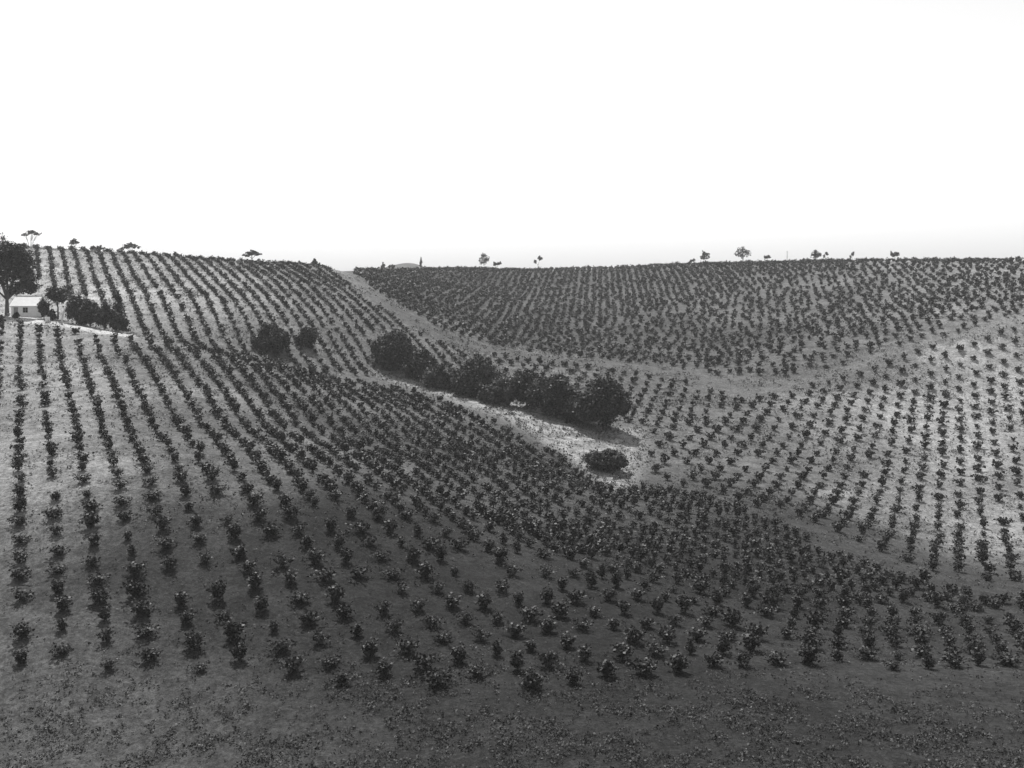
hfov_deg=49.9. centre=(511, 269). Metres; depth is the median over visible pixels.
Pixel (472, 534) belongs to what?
grapevine
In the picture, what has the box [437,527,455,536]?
grapevine
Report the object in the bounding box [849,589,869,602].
grapevine
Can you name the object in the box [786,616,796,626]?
grapevine
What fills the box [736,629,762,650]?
grapevine
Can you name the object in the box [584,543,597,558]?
grapevine
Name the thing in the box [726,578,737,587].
grapevine
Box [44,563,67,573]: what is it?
grapevine
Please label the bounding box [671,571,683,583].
grapevine
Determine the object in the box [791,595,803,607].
grapevine
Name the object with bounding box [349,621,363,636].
grapevine
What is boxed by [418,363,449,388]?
bushy shrub
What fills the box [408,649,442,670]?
grapevine
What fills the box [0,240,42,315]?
tall gum tree
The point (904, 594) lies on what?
grapevine
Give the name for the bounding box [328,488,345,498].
grapevine
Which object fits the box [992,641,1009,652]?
grapevine
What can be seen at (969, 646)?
grapevine
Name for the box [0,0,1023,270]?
sky
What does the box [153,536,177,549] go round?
grapevine
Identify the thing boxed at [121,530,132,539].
grapevine
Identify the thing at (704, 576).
grapevine
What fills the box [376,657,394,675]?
grapevine
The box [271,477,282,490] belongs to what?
grapevine
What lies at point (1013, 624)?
grapevine
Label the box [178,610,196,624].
grapevine
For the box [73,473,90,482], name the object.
grapevine
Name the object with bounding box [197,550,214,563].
grapevine
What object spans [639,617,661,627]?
grapevine
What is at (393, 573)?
grapevine
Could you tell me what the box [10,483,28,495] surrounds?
grapevine
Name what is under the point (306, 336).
olive tree
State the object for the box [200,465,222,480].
grapevine
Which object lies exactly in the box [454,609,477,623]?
grapevine
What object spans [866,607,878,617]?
grapevine
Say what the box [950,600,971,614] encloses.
grapevine
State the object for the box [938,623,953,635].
grapevine
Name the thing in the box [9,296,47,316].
cottage
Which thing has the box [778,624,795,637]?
grapevine
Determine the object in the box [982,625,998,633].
grapevine
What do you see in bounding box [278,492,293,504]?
grapevine
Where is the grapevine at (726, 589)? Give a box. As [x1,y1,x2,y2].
[719,584,731,595]
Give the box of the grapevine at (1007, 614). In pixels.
[1003,611,1014,618]
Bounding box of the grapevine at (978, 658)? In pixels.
[971,646,986,664]
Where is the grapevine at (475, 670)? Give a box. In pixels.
[463,662,488,677]
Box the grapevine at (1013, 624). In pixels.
[997,614,1023,631]
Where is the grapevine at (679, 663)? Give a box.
[664,650,690,672]
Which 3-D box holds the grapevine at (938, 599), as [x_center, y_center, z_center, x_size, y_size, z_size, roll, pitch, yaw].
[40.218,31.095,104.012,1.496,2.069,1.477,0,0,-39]
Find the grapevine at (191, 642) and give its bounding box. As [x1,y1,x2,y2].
[182,630,206,650]
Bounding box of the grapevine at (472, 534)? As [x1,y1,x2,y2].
[462,529,485,538]
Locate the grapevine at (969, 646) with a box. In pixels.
[963,637,986,653]
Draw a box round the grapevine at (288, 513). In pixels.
[281,504,301,519]
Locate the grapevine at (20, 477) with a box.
[12,472,26,480]
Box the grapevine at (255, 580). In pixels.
[246,568,262,589]
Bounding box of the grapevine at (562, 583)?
[557,576,568,589]
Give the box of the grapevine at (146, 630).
[131,623,160,636]
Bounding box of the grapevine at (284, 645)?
[266,637,298,652]
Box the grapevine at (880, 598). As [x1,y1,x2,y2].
[868,592,890,603]
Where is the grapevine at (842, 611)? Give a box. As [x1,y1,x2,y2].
[832,606,858,619]
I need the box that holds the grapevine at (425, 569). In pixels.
[413,560,434,577]
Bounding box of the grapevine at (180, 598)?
[174,590,191,605]
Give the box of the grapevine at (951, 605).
[946,601,956,611]
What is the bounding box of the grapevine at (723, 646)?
[715,634,730,653]
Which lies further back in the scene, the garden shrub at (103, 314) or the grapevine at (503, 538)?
the garden shrub at (103, 314)
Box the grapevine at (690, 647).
[684,638,696,653]
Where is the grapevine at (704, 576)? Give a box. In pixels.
[700,574,710,584]
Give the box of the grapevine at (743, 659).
[732,647,754,666]
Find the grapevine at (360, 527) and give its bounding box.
[345,519,371,532]
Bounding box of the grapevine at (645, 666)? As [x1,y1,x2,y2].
[625,653,657,674]
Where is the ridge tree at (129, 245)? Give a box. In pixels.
[121,242,140,250]
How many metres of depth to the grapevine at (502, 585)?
88.88 m
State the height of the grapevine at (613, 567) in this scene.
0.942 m
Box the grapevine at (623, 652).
[610,639,633,659]
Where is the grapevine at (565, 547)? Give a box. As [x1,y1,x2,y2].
[561,543,571,555]
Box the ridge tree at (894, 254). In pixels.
[890,251,898,256]
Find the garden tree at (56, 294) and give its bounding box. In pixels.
[44,286,75,318]
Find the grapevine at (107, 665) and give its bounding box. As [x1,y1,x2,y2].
[96,658,118,669]
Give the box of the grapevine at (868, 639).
[862,632,876,646]
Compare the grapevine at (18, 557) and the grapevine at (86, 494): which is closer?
the grapevine at (18, 557)
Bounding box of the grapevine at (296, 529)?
[289,522,307,534]
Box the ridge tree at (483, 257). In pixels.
[478,253,489,264]
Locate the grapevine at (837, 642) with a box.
[828,636,848,648]
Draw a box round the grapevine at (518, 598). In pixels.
[512,591,523,604]
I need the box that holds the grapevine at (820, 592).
[811,587,831,596]
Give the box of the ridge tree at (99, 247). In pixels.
[90,245,103,249]
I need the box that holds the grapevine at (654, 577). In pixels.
[644,568,665,581]
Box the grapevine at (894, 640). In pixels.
[884,632,907,646]
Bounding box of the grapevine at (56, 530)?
[46,523,64,535]
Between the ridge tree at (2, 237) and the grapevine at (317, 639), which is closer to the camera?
the grapevine at (317, 639)
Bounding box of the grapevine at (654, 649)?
[642,637,668,655]
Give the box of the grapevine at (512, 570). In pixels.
[503,563,523,575]
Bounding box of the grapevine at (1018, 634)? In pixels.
[1009,629,1023,640]
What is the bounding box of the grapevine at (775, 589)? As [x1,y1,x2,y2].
[763,581,785,597]
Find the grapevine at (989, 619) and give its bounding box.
[979,614,996,623]
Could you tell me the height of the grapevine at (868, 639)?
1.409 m
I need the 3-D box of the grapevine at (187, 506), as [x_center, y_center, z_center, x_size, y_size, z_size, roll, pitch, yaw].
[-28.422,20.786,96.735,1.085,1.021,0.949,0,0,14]
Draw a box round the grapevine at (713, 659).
[704,651,731,665]
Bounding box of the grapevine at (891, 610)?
[883,603,899,615]
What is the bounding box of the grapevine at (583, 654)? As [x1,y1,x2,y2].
[577,643,592,660]
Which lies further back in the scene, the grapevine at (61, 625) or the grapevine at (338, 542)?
the grapevine at (338, 542)
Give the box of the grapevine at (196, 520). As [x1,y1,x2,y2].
[188,513,202,526]
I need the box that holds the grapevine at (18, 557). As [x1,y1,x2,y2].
[10,548,27,562]
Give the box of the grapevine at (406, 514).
[395,508,417,518]
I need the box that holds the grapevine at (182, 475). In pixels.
[170,470,187,481]
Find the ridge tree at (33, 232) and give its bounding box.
[21,230,41,246]
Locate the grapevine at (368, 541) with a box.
[359,535,379,545]
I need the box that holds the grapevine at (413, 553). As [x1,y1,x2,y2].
[404,543,423,560]
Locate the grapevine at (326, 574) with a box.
[306,566,336,580]
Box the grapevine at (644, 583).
[639,578,649,588]
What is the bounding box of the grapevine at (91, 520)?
[78,509,101,527]
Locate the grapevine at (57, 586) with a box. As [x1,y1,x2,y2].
[50,578,66,593]
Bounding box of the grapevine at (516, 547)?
[512,540,521,552]
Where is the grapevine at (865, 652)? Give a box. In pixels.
[851,642,879,659]
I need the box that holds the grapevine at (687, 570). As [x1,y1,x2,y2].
[679,566,697,576]
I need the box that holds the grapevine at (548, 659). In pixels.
[532,649,560,667]
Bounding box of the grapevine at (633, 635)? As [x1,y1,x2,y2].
[624,622,646,641]
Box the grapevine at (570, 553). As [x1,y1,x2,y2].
[565,547,578,558]
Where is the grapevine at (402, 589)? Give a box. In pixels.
[396,582,408,593]
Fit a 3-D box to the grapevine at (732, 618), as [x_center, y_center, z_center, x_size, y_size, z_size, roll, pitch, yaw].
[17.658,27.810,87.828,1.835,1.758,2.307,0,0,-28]
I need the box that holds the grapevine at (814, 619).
[803,610,827,627]
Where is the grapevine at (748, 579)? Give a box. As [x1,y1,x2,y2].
[737,573,761,584]
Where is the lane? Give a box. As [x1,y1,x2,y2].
[2,314,130,336]
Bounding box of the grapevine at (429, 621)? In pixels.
[419,615,443,626]
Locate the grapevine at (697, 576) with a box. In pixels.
[685,572,703,581]
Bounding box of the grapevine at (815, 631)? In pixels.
[800,625,823,637]
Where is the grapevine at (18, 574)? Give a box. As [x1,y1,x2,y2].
[8,566,33,579]
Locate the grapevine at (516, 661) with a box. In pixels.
[508,649,524,671]
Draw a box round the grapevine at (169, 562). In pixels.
[160,554,177,568]
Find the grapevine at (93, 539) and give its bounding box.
[87,533,101,545]
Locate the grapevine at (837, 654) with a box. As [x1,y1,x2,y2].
[830,649,845,660]
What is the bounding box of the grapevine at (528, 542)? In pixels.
[523,535,536,546]
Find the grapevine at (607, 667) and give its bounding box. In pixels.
[596,657,616,677]
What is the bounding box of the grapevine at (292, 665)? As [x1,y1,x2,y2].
[279,651,306,673]
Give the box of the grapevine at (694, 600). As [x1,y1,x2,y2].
[689,596,700,603]
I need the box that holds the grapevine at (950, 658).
[936,648,969,666]
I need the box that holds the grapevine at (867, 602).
[861,596,873,606]
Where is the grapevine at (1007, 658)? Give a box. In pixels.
[987,645,1023,666]
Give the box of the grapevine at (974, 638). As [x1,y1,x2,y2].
[962,633,986,645]
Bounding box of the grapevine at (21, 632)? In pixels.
[9,618,34,639]
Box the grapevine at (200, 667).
[190,661,206,671]
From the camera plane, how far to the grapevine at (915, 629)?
91.28 m
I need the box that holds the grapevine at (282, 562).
[271,551,294,567]
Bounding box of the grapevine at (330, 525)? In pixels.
[323,516,338,531]
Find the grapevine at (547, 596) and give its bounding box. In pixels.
[540,587,557,602]
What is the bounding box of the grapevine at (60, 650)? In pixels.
[48,642,71,655]
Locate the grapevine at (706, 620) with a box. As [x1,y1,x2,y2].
[697,613,717,625]
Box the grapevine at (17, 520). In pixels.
[5,514,32,525]
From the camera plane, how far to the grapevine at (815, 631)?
87.14 m
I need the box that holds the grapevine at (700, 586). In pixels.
[685,578,715,593]
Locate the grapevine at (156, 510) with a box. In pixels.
[146,504,165,515]
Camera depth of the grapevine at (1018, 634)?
92.31 m
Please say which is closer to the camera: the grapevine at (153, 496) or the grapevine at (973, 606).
the grapevine at (153, 496)
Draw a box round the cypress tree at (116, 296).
[111,289,123,329]
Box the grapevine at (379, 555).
[370,550,391,559]
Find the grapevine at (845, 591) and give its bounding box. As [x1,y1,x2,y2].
[840,584,850,595]
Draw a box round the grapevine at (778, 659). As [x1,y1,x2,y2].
[762,649,789,664]
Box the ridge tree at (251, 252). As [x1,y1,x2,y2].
[242,249,261,258]
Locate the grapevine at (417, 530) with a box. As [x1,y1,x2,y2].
[413,523,423,535]
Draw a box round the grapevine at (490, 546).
[481,536,494,551]
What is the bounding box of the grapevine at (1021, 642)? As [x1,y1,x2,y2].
[1012,635,1023,649]
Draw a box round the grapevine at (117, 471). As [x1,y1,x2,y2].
[108,466,124,477]
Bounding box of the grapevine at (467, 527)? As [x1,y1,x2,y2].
[459,520,477,530]
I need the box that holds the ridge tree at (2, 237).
[0,232,7,241]
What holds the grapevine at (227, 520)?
on the ground
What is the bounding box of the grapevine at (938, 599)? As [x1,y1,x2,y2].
[927,588,945,606]
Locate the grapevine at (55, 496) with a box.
[47,490,61,500]
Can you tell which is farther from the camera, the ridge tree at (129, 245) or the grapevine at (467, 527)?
the ridge tree at (129, 245)
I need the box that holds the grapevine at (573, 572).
[567,568,584,576]
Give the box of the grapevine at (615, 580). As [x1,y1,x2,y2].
[610,570,622,587]
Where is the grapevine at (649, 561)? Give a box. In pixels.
[645,556,656,567]
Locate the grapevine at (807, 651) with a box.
[796,642,819,663]
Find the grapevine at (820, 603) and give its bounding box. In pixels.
[810,595,830,607]
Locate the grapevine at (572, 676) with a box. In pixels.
[564,667,583,683]
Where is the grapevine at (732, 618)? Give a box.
[719,607,747,626]
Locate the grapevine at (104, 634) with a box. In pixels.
[94,626,115,641]
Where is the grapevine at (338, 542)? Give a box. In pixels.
[332,534,345,547]
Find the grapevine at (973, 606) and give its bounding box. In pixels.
[966,599,985,610]
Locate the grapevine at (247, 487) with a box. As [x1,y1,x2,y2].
[238,480,254,492]
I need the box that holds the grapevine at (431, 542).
[421,536,445,548]
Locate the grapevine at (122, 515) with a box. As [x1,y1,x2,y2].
[116,511,140,519]
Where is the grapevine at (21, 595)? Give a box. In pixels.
[10,587,36,600]
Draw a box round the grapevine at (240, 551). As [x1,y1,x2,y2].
[230,544,247,558]
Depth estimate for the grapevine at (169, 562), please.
87.10 m
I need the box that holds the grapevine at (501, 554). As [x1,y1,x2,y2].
[493,546,509,563]
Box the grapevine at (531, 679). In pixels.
[518,664,546,687]
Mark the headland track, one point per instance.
(405, 318)
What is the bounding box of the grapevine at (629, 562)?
[621,555,637,565]
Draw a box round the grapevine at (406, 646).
[394,635,419,653]
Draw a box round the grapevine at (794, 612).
[789,604,799,617]
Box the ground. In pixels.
[0,248,1023,767]
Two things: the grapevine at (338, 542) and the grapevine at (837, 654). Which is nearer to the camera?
the grapevine at (837, 654)
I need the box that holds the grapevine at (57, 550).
[45,543,70,555]
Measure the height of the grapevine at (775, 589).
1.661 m
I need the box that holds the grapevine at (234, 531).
[226,521,242,538]
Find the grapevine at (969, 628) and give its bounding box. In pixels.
[961,619,975,634]
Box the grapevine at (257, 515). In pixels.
[248,506,270,520]
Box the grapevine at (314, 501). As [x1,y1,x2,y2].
[310,496,318,505]
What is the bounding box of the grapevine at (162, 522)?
[153,515,170,529]
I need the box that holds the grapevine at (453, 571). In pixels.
[450,565,459,574]
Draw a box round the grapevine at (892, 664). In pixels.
[880,659,906,669]
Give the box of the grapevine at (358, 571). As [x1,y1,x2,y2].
[349,566,371,577]
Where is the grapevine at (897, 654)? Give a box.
[890,649,905,658]
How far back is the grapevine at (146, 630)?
77.95 m
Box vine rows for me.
[0,243,1023,654]
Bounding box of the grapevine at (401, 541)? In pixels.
[397,536,404,545]
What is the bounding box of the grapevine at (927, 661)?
[920,649,936,668]
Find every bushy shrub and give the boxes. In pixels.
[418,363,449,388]
[477,375,515,404]
[584,448,628,471]
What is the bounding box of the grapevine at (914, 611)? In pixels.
[908,607,928,615]
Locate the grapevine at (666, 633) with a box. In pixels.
[657,623,676,641]
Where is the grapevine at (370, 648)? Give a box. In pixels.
[358,637,378,656]
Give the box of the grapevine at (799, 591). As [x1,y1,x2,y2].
[790,585,810,596]
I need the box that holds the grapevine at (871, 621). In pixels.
[856,616,878,627]
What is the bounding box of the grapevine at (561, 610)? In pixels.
[547,599,572,616]
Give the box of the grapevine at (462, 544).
[448,536,469,548]
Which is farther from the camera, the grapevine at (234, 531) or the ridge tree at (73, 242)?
the ridge tree at (73, 242)
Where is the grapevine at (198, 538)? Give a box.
[190,533,206,542]
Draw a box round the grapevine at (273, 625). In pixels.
[268,620,278,631]
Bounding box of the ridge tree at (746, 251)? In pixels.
[734,246,751,258]
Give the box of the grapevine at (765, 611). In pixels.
[753,602,779,617]
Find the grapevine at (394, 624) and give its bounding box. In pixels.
[384,619,403,631]
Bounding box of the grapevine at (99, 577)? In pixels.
[86,572,110,583]
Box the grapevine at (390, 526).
[380,517,399,532]
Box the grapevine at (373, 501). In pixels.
[364,498,384,509]
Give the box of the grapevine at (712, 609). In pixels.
[700,601,722,615]
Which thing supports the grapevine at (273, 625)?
on the ground
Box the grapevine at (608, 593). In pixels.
[597,587,620,599]
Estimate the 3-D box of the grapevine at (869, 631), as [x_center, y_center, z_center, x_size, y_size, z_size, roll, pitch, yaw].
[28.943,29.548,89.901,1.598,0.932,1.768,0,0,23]
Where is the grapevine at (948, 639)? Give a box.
[941,632,956,644]
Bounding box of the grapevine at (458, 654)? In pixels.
[449,643,467,662]
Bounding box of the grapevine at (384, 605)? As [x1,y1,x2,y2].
[372,599,392,614]
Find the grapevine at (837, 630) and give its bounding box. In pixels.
[831,621,843,636]
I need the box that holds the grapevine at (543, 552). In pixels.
[534,548,554,556]
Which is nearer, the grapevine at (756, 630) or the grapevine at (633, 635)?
the grapevine at (633, 635)
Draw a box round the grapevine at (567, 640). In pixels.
[560,631,577,647]
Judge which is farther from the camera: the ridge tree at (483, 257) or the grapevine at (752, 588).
the ridge tree at (483, 257)
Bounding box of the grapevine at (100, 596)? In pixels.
[88,587,111,604]
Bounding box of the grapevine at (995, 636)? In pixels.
[985,632,1003,642]
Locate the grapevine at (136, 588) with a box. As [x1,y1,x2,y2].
[119,574,151,595]
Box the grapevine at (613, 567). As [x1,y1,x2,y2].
[605,561,623,571]
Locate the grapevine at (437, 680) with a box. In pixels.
[422,666,453,686]
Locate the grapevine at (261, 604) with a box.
[253,595,269,611]
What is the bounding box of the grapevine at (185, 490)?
[178,482,192,495]
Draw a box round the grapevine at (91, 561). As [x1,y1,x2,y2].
[81,553,100,565]
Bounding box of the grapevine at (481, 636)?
[470,625,491,640]
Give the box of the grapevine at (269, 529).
[258,520,282,535]
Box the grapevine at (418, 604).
[410,597,428,610]
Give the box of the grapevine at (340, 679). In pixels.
[334,671,351,685]
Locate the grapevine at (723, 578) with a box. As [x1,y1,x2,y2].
[718,572,729,583]
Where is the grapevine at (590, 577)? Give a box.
[584,568,598,586]
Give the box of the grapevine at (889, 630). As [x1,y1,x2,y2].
[877,620,901,635]
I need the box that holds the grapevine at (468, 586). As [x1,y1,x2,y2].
[462,579,475,591]
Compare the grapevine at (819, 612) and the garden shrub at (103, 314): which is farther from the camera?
the garden shrub at (103, 314)
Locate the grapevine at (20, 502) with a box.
[12,495,27,511]
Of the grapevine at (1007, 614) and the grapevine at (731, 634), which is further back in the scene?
the grapevine at (1007, 614)
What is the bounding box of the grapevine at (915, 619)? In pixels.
[908,614,924,623]
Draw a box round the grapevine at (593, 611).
[587,606,601,616]
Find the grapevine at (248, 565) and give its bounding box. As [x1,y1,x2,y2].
[238,560,257,571]
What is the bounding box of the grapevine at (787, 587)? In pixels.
[778,580,796,591]
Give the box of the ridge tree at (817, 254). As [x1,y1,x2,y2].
[810,250,822,258]
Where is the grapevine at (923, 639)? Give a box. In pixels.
[914,632,931,645]
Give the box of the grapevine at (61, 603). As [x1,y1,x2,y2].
[54,595,73,610]
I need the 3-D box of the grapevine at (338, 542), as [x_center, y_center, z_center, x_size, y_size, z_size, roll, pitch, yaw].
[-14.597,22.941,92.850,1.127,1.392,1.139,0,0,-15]
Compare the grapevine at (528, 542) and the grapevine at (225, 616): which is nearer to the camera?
the grapevine at (225, 616)
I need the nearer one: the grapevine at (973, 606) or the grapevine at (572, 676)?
the grapevine at (572, 676)
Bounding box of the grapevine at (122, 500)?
[111,495,132,505]
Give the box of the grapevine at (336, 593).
[323,581,346,601]
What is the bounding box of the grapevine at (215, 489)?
[205,482,229,494]
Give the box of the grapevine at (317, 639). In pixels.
[308,629,330,644]
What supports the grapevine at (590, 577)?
on the ground
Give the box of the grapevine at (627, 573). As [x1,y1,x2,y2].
[622,566,632,578]
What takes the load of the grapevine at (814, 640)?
on the ground
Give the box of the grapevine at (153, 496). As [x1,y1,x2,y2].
[141,488,164,499]
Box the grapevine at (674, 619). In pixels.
[664,613,683,624]
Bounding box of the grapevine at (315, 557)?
[307,548,324,563]
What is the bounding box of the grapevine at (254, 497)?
[243,492,264,504]
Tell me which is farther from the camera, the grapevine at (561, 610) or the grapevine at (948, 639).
the grapevine at (948, 639)
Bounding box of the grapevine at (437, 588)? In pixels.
[428,582,444,592]
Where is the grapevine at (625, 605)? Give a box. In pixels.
[615,598,630,613]
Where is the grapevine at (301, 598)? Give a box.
[286,588,313,603]
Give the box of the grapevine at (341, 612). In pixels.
[331,601,355,617]
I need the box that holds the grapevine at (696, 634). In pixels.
[681,627,711,640]
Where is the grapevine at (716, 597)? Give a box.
[709,587,724,604]
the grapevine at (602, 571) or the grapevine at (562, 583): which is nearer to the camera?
the grapevine at (562, 583)
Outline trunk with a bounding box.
[61,307,65,323]
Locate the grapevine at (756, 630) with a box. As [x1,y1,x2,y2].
[743,620,769,637]
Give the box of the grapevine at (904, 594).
[897,587,909,601]
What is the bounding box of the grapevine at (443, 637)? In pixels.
[431,628,454,642]
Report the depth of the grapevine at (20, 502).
96.24 m
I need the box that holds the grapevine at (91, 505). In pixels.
[78,497,102,510]
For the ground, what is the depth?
94.22 m
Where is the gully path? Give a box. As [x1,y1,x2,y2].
[374,368,646,489]
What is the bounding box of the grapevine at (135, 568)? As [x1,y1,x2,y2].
[121,561,147,575]
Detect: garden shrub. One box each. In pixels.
[12,312,19,317]
[37,298,49,316]
[47,308,58,319]
[62,294,86,323]
[75,298,98,326]
[92,304,118,328]
[108,311,130,331]
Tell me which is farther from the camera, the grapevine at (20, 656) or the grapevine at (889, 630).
the grapevine at (889, 630)
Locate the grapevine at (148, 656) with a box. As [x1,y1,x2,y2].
[134,648,163,661]
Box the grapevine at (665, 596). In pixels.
[661,591,670,600]
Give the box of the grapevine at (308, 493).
[301,489,316,498]
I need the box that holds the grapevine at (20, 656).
[13,648,29,662]
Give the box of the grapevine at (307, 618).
[298,610,327,624]
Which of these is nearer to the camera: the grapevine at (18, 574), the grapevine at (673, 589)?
the grapevine at (18, 574)
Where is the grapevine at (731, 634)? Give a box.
[716,626,740,640]
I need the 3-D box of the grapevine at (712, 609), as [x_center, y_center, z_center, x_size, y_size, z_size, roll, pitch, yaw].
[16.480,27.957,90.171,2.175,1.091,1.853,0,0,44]
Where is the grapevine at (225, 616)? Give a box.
[213,608,232,619]
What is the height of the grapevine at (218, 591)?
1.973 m
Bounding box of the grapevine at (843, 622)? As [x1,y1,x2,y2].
[833,613,854,627]
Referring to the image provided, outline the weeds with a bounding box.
[0,244,1023,767]
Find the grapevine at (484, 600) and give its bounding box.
[473,591,493,608]
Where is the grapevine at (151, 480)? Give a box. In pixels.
[142,476,158,484]
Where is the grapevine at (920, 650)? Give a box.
[910,641,934,657]
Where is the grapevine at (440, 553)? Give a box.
[435,544,447,560]
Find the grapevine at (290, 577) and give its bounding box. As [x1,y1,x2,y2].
[283,570,298,583]
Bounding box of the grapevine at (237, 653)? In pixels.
[229,638,247,662]
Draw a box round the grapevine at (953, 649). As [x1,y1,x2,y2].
[943,643,966,655]
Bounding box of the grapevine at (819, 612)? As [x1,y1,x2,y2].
[808,608,829,616]
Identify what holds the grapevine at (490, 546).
on the ground
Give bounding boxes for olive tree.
[249,324,292,352]
[294,325,317,346]
[368,324,419,370]
[402,347,437,379]
[438,368,455,391]
[447,354,509,398]
[506,369,545,408]
[524,373,581,416]
[560,393,586,425]
[570,370,633,429]
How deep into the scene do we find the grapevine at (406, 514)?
102.37 m
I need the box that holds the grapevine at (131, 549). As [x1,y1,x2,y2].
[126,543,137,555]
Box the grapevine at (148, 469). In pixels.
[139,462,154,472]
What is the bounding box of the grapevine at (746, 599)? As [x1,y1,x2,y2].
[741,592,752,606]
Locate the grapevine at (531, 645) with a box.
[524,638,537,650]
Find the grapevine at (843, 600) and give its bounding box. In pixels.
[833,591,856,607]
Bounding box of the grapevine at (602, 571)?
[596,563,607,577]
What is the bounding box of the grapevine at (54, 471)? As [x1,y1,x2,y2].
[46,467,58,476]
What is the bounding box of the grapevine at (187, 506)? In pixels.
[182,502,195,510]
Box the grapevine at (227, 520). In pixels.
[218,514,234,523]
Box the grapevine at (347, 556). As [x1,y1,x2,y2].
[340,545,353,562]
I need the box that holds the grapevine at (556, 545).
[544,539,565,550]
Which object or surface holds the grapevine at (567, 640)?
on the ground
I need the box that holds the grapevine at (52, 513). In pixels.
[41,505,63,518]
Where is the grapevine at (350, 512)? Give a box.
[345,506,357,516]
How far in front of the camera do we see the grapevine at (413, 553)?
92.43 m
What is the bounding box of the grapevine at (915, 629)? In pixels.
[901,619,932,634]
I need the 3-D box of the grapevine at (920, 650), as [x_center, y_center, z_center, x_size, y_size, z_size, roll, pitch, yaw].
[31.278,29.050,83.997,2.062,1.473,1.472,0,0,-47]
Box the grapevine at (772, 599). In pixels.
[758,590,785,606]
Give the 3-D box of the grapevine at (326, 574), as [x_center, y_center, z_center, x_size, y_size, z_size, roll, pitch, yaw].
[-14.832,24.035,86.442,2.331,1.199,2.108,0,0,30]
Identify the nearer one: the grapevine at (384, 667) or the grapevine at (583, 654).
the grapevine at (384, 667)
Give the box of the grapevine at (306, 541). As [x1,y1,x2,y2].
[298,534,314,547]
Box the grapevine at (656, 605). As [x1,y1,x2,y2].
[649,593,664,613]
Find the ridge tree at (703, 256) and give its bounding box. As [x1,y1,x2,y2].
[700,250,709,258]
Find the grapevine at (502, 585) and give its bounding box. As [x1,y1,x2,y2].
[495,578,509,591]
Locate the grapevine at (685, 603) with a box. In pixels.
[674,592,692,612]
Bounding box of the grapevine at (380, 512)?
[368,503,388,518]
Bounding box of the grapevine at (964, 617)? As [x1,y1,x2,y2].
[952,611,977,623]
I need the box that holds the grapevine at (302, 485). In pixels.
[297,480,308,491]
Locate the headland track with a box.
[333,269,1023,398]
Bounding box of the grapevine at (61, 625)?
[55,616,67,630]
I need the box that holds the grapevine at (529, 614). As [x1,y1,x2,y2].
[518,605,544,621]
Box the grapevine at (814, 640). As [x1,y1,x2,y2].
[793,633,827,647]
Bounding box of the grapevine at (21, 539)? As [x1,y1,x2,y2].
[11,534,32,542]
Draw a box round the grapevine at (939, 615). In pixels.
[924,608,950,624]
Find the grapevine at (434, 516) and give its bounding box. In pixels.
[424,511,442,521]
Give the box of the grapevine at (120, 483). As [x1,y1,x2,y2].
[111,477,131,488]
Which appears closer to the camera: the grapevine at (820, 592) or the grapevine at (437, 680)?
the grapevine at (437, 680)
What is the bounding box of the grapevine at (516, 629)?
[500,622,529,636]
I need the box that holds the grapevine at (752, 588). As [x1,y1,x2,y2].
[746,583,757,596]
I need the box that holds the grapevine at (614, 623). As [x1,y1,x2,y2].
[605,617,619,628]
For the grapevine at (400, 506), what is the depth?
104.04 m
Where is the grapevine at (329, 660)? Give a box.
[314,654,343,667]
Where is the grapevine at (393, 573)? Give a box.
[379,567,405,577]
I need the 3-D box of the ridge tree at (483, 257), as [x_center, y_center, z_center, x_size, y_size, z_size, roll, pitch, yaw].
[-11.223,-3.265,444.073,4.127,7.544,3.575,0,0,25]
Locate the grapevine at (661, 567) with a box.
[653,563,668,572]
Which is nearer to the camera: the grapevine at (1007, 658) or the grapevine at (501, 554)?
the grapevine at (1007, 658)
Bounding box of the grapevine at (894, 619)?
[881,613,901,626]
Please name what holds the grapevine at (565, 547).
on the ground
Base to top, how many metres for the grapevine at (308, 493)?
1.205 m
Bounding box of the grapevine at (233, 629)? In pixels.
[220,617,246,639]
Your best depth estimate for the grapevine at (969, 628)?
93.73 m
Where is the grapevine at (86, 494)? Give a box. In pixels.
[82,490,91,496]
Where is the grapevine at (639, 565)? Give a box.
[628,561,645,571]
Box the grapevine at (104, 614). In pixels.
[97,605,110,621]
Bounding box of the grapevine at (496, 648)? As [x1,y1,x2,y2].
[490,638,502,655]
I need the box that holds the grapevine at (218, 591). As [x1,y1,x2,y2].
[206,576,226,600]
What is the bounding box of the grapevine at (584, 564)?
[578,558,592,567]
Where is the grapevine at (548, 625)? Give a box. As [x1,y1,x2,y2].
[537,615,557,631]
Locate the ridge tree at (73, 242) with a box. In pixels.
[69,238,79,246]
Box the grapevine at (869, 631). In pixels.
[855,624,875,634]
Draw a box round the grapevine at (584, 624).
[572,617,593,630]
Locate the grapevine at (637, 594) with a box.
[625,588,648,599]
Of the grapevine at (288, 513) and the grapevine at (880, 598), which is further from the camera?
the grapevine at (880, 598)
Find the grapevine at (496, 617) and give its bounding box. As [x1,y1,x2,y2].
[489,609,505,622]
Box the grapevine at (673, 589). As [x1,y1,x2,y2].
[668,585,679,592]
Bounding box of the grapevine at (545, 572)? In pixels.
[537,564,556,576]
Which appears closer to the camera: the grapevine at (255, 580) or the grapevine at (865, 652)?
the grapevine at (865, 652)
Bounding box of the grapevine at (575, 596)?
[566,589,594,602]
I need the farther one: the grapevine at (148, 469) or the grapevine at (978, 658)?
the grapevine at (148, 469)
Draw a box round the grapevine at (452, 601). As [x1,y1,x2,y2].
[444,592,462,607]
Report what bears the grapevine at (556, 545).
on the ground
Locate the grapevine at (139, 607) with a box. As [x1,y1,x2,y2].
[125,598,154,616]
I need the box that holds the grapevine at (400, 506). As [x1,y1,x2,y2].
[395,501,405,510]
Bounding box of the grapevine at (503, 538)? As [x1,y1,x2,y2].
[499,531,508,543]
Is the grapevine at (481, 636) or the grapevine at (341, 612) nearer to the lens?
the grapevine at (481, 636)

